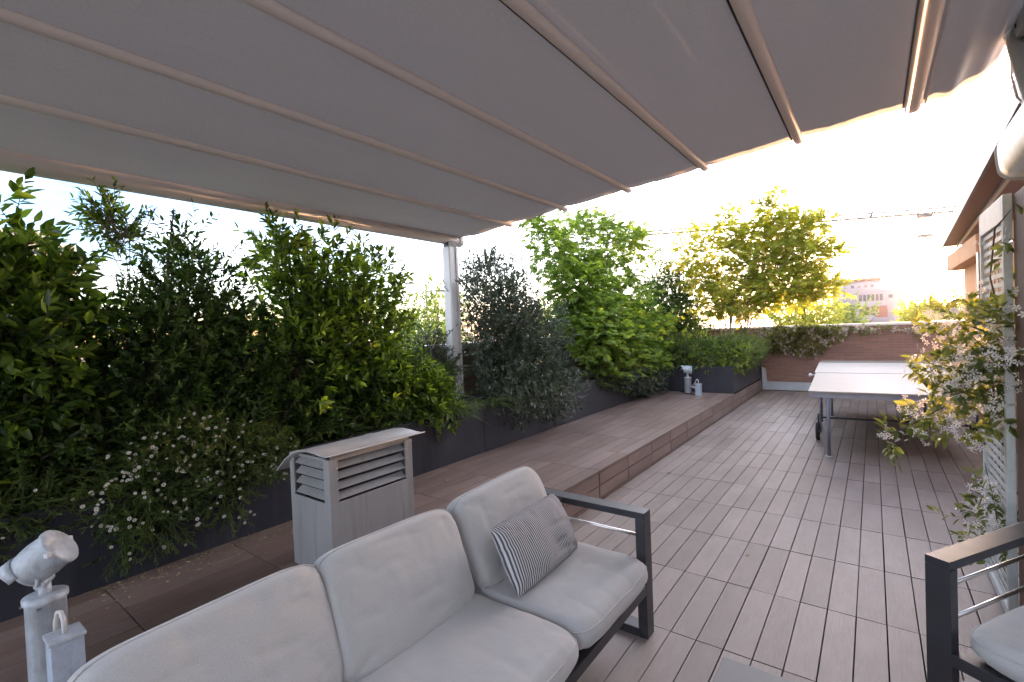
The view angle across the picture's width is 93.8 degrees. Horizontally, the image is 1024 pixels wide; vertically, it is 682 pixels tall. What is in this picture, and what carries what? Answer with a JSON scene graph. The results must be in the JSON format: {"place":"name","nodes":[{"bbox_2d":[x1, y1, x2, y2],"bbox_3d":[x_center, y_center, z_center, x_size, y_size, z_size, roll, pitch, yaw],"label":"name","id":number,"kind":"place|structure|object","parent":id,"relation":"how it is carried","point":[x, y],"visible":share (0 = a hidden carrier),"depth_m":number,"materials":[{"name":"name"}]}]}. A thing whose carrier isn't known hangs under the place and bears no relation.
{"place":"outdoors","nodes":[
{"label":"outdoors","id":0,"kind":"place"},
{"bbox_2d":[0,228,82,361],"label":"beige building","id":1,"kind":"structure","parent":0,"point":[61,245],"depth_m":30.30,"materials":[{"name":"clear glass"}]},
{"bbox_2d":[0,46,1014,361],"label":"sky","id":2,"kind":"structure","parent":0,"point":[938,146],"materials":[{"name":"white"}]},
{"bbox_2d":[570,390,1019,681],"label":"deck","id":3,"kind":"structure","parent":0,"point":[752,477],"depth_m":3.47,"materials":[{"name":"brown wood"}]},
{"bbox_2d":[67,466,653,681],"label":"garden sofa","id":4,"kind":"object","parent":3,"relation":"on","point":[430,596],"visible":0.85,"depth_m":1.78,"materials":[{"name":"white fabric"}]},
{"bbox_2d":[491,494,577,596],"bbox_3d":[0.132,0.975,2.346,0.221,0.286,0.572,-1,2,37],"label":"striped pillow","id":5,"kind":"object","parent":4,"relation":"on","point":[535,543],"visible":1,"depth_m":2.23,"materials":[{"name":"grey fabric"}]},
{"bbox_2d":[713,657,793,681],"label":"coffee table","id":6,"kind":"object","parent":3,"relation":"on","point":[729,670],"visible":1,"depth_m":1.62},
{"bbox_2d":[808,361,1003,472],"bbox_3d":[5.370,0.847,6.924,1.819,0.795,4.295,-1,2,34],"label":"tennis table","id":7,"kind":"object","parent":3,"relation":"on","point":[877,380],"visible":0.66,"depth_m":6.16,"materials":[{"name":"grey plastic"}]},
{"bbox_2d":[874,268,1023,473],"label":"jasmine vine","id":8,"kind":"object","parent":3,"relation":"on","point":[975,365],"visible":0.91,"depth_m":2.57,"materials":[{"name":"green plant"}]},
{"bbox_2d":[926,463,1018,580],"bbox_3d":[2.616,1.055,2.633,0.393,0.761,0.371,-2,1,-8],"label":"jasmine vine","id":9,"kind":"object","parent":3,"relation":"on","point":[993,505],"visible":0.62,"depth_m":2.62,"materials":[{"name":"green plant"}]},
{"bbox_2d":[925,521,1023,681],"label":"garden armchair","id":10,"kind":"object","parent":3,"relation":"on","point":[997,644],"visible":1,"depth_m":1.89,"materials":[{"name":"black metal"}]},
{"bbox_2d":[979,193,1018,612],"bbox_3d":[2.718,0.339,2.683,0.035,2.180,0.660,-1,2,37],"label":"lattice trellis","id":11,"kind":"object","parent":3,"relation":"on","point":[992,216],"visible":0.61,"depth_m":2.49,"materials":[{"name":"paint"}]},
{"bbox_2d":[973,203,1022,319],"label":"jasmine vine","id":12,"kind":"object","parent":11,"relation":"attached to","point":[1000,248],"visible":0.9,"depth_m":2.36,"materials":[{"name":"green plant"}]},
{"bbox_2d":[1013,186,1023,606],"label":"timber pillar","id":13,"kind":"structure","parent":3,"relation":"on","point":[1018,197],"depth_m":2.33,"materials":[{"name":"brown wood"}]},
{"bbox_2d":[994,102,1023,179],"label":"rounded casing","id":14,"kind":"object","parent":13,"relation":"hanging from","point":[1009,154],"visible":1,"depth_m":2.08,"materials":[{"name":"plastic"}]},
{"bbox_2d":[832,277,906,323],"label":"white building","id":15,"kind":"structure","parent":0,"point":[887,298],"depth_m":71.59,"materials":[{"name":"paint"}]},
{"bbox_2d":[859,307,869,314],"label":"window","id":16,"kind":"structure","parent":15,"relation":"in","point":[867,308],"depth_m":72.26,"materials":[{"name":"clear glass"}]},
{"bbox_3d":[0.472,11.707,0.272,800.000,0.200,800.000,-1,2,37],"label":"ground","id":17,"kind":"structure","parent":0,"visible":0},
{"bbox_2d":[365,277,421,339],"bbox_3d":[-5.225,4.261,21.190,4.049,14.177,4.182,-1,2,37],"label":"park tree","id":18,"kind":"object","parent":17,"relation":"on","point":[400,311],"depth_m":20.88,"materials":[{"name":"green plant"}]},
{"bbox_2d":[399,320,445,345],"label":"park tree","id":19,"kind":"object","parent":17,"relation":"on","point":[443,326],"depth_m":17.44,"materials":[{"name":"green plant"}]},
{"bbox_2d":[385,274,473,343],"bbox_3d":[-5.623,3.346,32.167,7.810,15.527,7.930,-1,2,37],"label":"park tree","id":20,"kind":"object","parent":17,"relation":"on","point":[435,320],"visible":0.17,"depth_m":31.14,"materials":[{"name":"green plant"}]},
{"bbox_2d":[536,294,555,335],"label":"park tree","id":21,"kind":"object","parent":17,"relation":"on","point":[544,309],"depth_m":30.93,"materials":[{"name":"green plant"}]},
{"bbox_2d":[626,189,963,237],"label":"tower crane","id":22,"kind":"object","parent":17,"relation":"on","point":[927,214],"visible":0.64,"depth_m":47.96,"materials":[{"name":"grey paint"}]},
{"bbox_2d":[752,282,850,326],"bbox_3d":[15.665,3.280,25.674,4.993,14.245,4.617,-1,2,37],"label":"park tree","id":23,"kind":"object","parent":17,"relation":"on","point":[813,317],"visible":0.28,"depth_m":24.84,"materials":[{"name":"green plant"}]},
{"bbox_2d":[814,291,881,323],"bbox_3d":[18.701,3.729,27.480,4.186,13.020,3.881,-1,2,37],"label":"park tree","id":24,"kind":"object","parent":17,"relation":"on","point":[853,316],"visible":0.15,"depth_m":26.25,"materials":[{"name":"green plant"}]},
{"bbox_2d":[782,400,977,681],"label":"roof slab","id":25,"kind":"structure","parent":17,"relation":"on","point":[884,568],"depth_m":3.07,"materials":[{"name":"black"}]},
{"bbox_2d":[0,336,655,484],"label":"parapet wall","id":26,"kind":"structure","parent":25,"relation":"on","point":[469,382],"depth_m":6.76,"materials":[{"name":"brick"}]},
{"bbox_2d":[694,320,965,391],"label":"parapet wall","id":27,"kind":"structure","parent":25,"relation":"on","point":[888,345],"depth_m":10.01,"materials":[{"name":"brick"}]},
{"bbox_2d":[762,367,810,390],"bbox_3d":[7.394,0.820,9.823,4.057,0.510,0.097,-1,2,37],"label":"metal flashing","id":28,"kind":"object","parent":27,"relation":"attached to","point":[795,386],"visible":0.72,"depth_m":10.79,"materials":[{"name":"grey metal"}]},
{"bbox_2d":[754,320,857,358],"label":"jasmine vine","id":29,"kind":"object","parent":27,"relation":"attached to","point":[804,335],"visible":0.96,"depth_m":10.45,"materials":[{"name":"green plant"}]},
{"bbox_2d":[843,320,960,341],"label":"jasmine vine","id":30,"kind":"object","parent":27,"relation":"attached to","point":[870,329],"visible":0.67,"depth_m":9.70,"materials":[{"name":"green plant"}]},
{"bbox_2d":[941,80,1023,452],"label":"house","id":31,"kind":"structure","parent":25,"relation":"on","point":[986,186],"depth_m":5.45,"materials":[{"name":"paint"}]},
{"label":"platform base","id":32,"kind":"structure","parent":25,"relation":"on","visible":0},
{"bbox_2d":[0,374,658,622],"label":"long planter","id":33,"kind":"object","parent":32,"relation":"on","point":[474,436],"visible":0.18,"depth_m":3.26,"materials":[{"name":"metal"}]},
{"bbox_2d":[0,460,124,566],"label":"daisy plant","id":34,"kind":"object","parent":33,"relation":"in","point":[43,503],"visible":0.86,"depth_m":2.46,"materials":[{"name":"green plant"}]},
{"bbox_2d":[0,167,138,505],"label":"laurel shrub","id":35,"kind":"object","parent":33,"relation":"on","point":[46,321],"visible":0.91,"depth_m":2.67,"materials":[{"name":"green plant"}]},
{"bbox_2d":[64,175,165,341],"bbox_3d":[-2.599,-0.514,3.172,0.471,1.130,0.528,-3,1,-11],"label":"privet shrub","id":36,"kind":"object","parent":33,"relation":"in","point":[92,214],"visible":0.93,"depth_m":3.10,"materials":[{"name":"green plant"}]},
{"bbox_2d":[29,436,223,581],"bbox_3d":[-2.171,0.973,2.854,0.522,0.788,0.992,-1,2,37],"label":"daisy plant","id":37,"kind":"object","parent":33,"relation":"in","point":[150,499],"visible":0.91,"depth_m":2.77,"materials":[{"name":"green plant"}]},
{"bbox_2d":[38,197,289,499],"bbox_3d":[-2.354,0.063,3.405,1.295,2.236,1.610,-1,2,37],"label":"privet shrub","id":38,"kind":"object","parent":33,"relation":"in","point":[191,363],"visible":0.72,"depth_m":3.23,"materials":[{"name":"green plant"}]},
{"bbox_2d":[74,403,301,495],"bbox_3d":[-2.008,0.759,3.134,0.539,0.700,1.313,-1,2,37],"label":"daisy plant","id":39,"kind":"object","parent":33,"relation":"in","point":[268,480],"visible":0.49,"depth_m":3.02,"materials":[{"name":"green plant"}]},
{"bbox_2d":[128,406,294,537],"bbox_3d":[-1.929,0.846,3.178,0.530,0.903,1.035,-1,2,37],"label":"daisy plant","id":40,"kind":"object","parent":33,"relation":"in","point":[222,484],"visible":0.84,"depth_m":3.13,"materials":[{"name":"green plant"}]},
{"bbox_2d":[0,366,431,509],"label":"hedge undergrowth","id":41,"kind":"object","parent":33,"relation":"in","point":[89,451],"visible":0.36,"depth_m":3.00,"materials":[{"name":"green plant"}]},
{"bbox_2d":[228,420,295,464],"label":"spider plant","id":42,"kind":"object","parent":33,"relation":"on","point":[257,443],"visible":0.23,"depth_m":3.40,"materials":[{"name":"green plant"}]},
{"bbox_2d":[254,388,382,448],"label":"spider plant","id":43,"kind":"object","parent":33,"relation":"on","point":[342,432],"visible":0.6,"depth_m":3.81,"materials":[{"name":"green plant"}]},
{"bbox_2d":[232,202,446,439],"bbox_3d":[-1.535,-0.116,4.452,1.356,2.158,2.051,-1,2,37],"label":"camellia shrub","id":44,"kind":"object","parent":33,"relation":"on","point":[328,342],"visible":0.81,"depth_m":4.10,"materials":[{"name":"green plant"}]},
{"bbox_2d":[329,387,425,431],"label":"spider plant","id":45,"kind":"object","parent":33,"relation":"on","point":[377,423],"visible":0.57,"depth_m":4.26,"materials":[{"name":"green plant"}]},
{"bbox_2d":[373,347,465,440],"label":"fern bush","id":46,"kind":"object","parent":33,"relation":"on","point":[443,392],"visible":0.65,"depth_m":4.72,"materials":[{"name":"green plant"}]},
{"bbox_2d":[397,324,465,396],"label":"olive bush","id":47,"kind":"object","parent":33,"relation":"on","point":[440,353],"visible":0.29,"depth_m":5.42,"materials":[{"name":"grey plant"}]},
{"bbox_2d":[433,355,480,399],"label":"spider plant","id":48,"kind":"object","parent":33,"relation":"on","point":[447,367],"visible":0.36,"depth_m":5.35,"materials":[{"name":"green plant"}]},
{"bbox_2d":[411,393,531,428],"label":"trailing grass","id":49,"kind":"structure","parent":33,"relation":"on","point":[458,409],"depth_m":4.96,"materials":[{"name":"green plant"}]},
{"bbox_2d":[0,0,1023,400],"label":"pergola awning","id":50,"kind":"object","parent":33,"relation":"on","point":[450,124],"visible":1,"depth_m":2.64,"materials":[{"name":"fabric"}]},
{"bbox_2d":[1010,63,1022,103],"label":"hanging cable","id":51,"kind":"object","parent":50,"relation":"hanging from","point":[1014,88],"visible":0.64,"depth_m":2.70,"materials":[{"name":"grey plastic"}]},
{"bbox_2d":[443,243,591,430],"bbox_3d":[0.226,-0.064,6.505,1.619,2.427,2.523,-1,2,37],"label":"olive bush","id":52,"kind":"object","parent":33,"relation":"on","point":[520,338],"visible":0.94,"depth_m":6.12,"materials":[{"name":"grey plant"}]},
{"bbox_2d":[517,199,684,392],"bbox_3d":[1.907,-0.855,8.806,1.830,3.629,5.227,-1,2,37],"label":"maple tree","id":53,"kind":"object","parent":33,"relation":"on","point":[610,318],"visible":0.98,"depth_m":7.90,"materials":[{"name":"green plant"}]},
{"bbox_2d":[578,357,629,388],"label":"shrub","id":54,"kind":"object","parent":33,"relation":"in","point":[598,382],"visible":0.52,"depth_m":7.60,"materials":[{"name":"green plant"}]},
{"bbox_2d":[0,391,734,681],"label":"platform","id":55,"kind":"structure","parent":32,"relation":"on","point":[576,457],"depth_m":3.39,"materials":[{"name":"brown wood"}]},
{"bbox_2d":[0,530,86,681],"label":"garden spotlight","id":56,"kind":"object","parent":55,"relation":"on","point":[55,645],"visible":1,"depth_m":1.84,"materials":[{"name":"grey paint"}]},
{"bbox_2d":[68,524,292,618],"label":"leaf litter","id":57,"kind":"object","parent":55,"relation":"on","point":[119,582],"visible":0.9,"depth_m":2.76,"materials":[{"name":"brown plant"}]},
{"bbox_2d":[276,428,424,564],"bbox_3d":[-0.979,0.964,2.991,0.570,0.734,0.685,-1,2,37],"label":"vent chimney","id":58,"kind":"object","parent":55,"relation":"on","point":[352,489],"visible":0.94,"depth_m":2.81,"materials":[{"name":"grey metal"}]},
{"bbox_2d":[582,352,673,397],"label":"cotoneaster bush","id":59,"kind":"object","parent":55,"relation":"on","point":[648,384],"visible":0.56,"depth_m":8.32,"materials":[{"name":"green plant"}]},
{"bbox_2d":[561,379,762,521],"bbox_3d":[1.120,1.348,4.886,0.022,0.270,15.531,-1,2,37],"label":"platform riser","id":60,"kind":"object","parent":55,"relation":"attached to","point":[605,483],"visible":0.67,"depth_m":5.49,"materials":[{"name":"brown wood"}]},
{"bbox_2d":[680,365,701,395],"bbox_3d":[3.336,0.728,8.904,0.226,0.544,0.448,-3,1,-16],"label":"garden spotlight","id":61,"kind":"object","parent":55,"relation":"on","point":[697,387],"visible":1,"depth_m":8.95,"materials":[{"name":"grey paint"}]},
{"bbox_2d":[659,360,760,393],"bbox_3d":[3.956,0.831,10.691,2.450,0.805,2.812,-1,2,37],"label":"corner planter","id":62,"kind":"object","parent":32,"relation":"on","point":[718,379],"visible":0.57,"depth_m":9.18,"materials":[{"name":"metal"}]},
{"bbox_2d":[641,255,716,342],"bbox_3d":[3.652,-0.661,11.082,1.944,2.607,2.035,-2,1,6],"label":"laurel tree","id":63,"kind":"object","parent":62,"relation":"on","point":[681,302],"visible":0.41,"depth_m":10.67,"materials":[{"name":"green plant"}]},
{"bbox_2d":[659,323,752,375],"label":"feathery bush","id":64,"kind":"object","parent":62,"relation":"in","point":[724,362],"visible":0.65,"depth_m":9.13,"materials":[{"name":"green plant"}]},
{"bbox_2d":[661,328,771,375],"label":"feathery bush","id":65,"kind":"object","parent":62,"relation":"in","point":[757,350],"visible":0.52,"depth_m":9.34,"materials":[{"name":"green plant"}]},
{"bbox_2d":[660,178,863,343],"bbox_3d":[4.844,-1.395,9.721,3.757,3.798,1.744,-1,2,37],"label":"maple tree","id":66,"kind":"object","parent":62,"relation":"in","point":[783,260],"visible":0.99,"depth_m":9.43,"materials":[{"name":"green plant"}]},
{"bbox_2d":[890,290,951,321],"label":"park tree","id":67,"kind":"object","parent":17,"relation":"on","point":[906,315],"visible":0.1,"depth_m":41.43,"materials":[{"name":"plant"}]},
{"bbox_2d":[920,289,964,320],"bbox_3d":[36.223,2.279,38.056,7.544,14.015,6.780,-1,2,37],"label":"park tree","id":68,"kind":"object","parent":17,"relation":"on","point":[961,296],"visible":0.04,"depth_m":37.73,"materials":[{"name":"green plant"}]}
]}

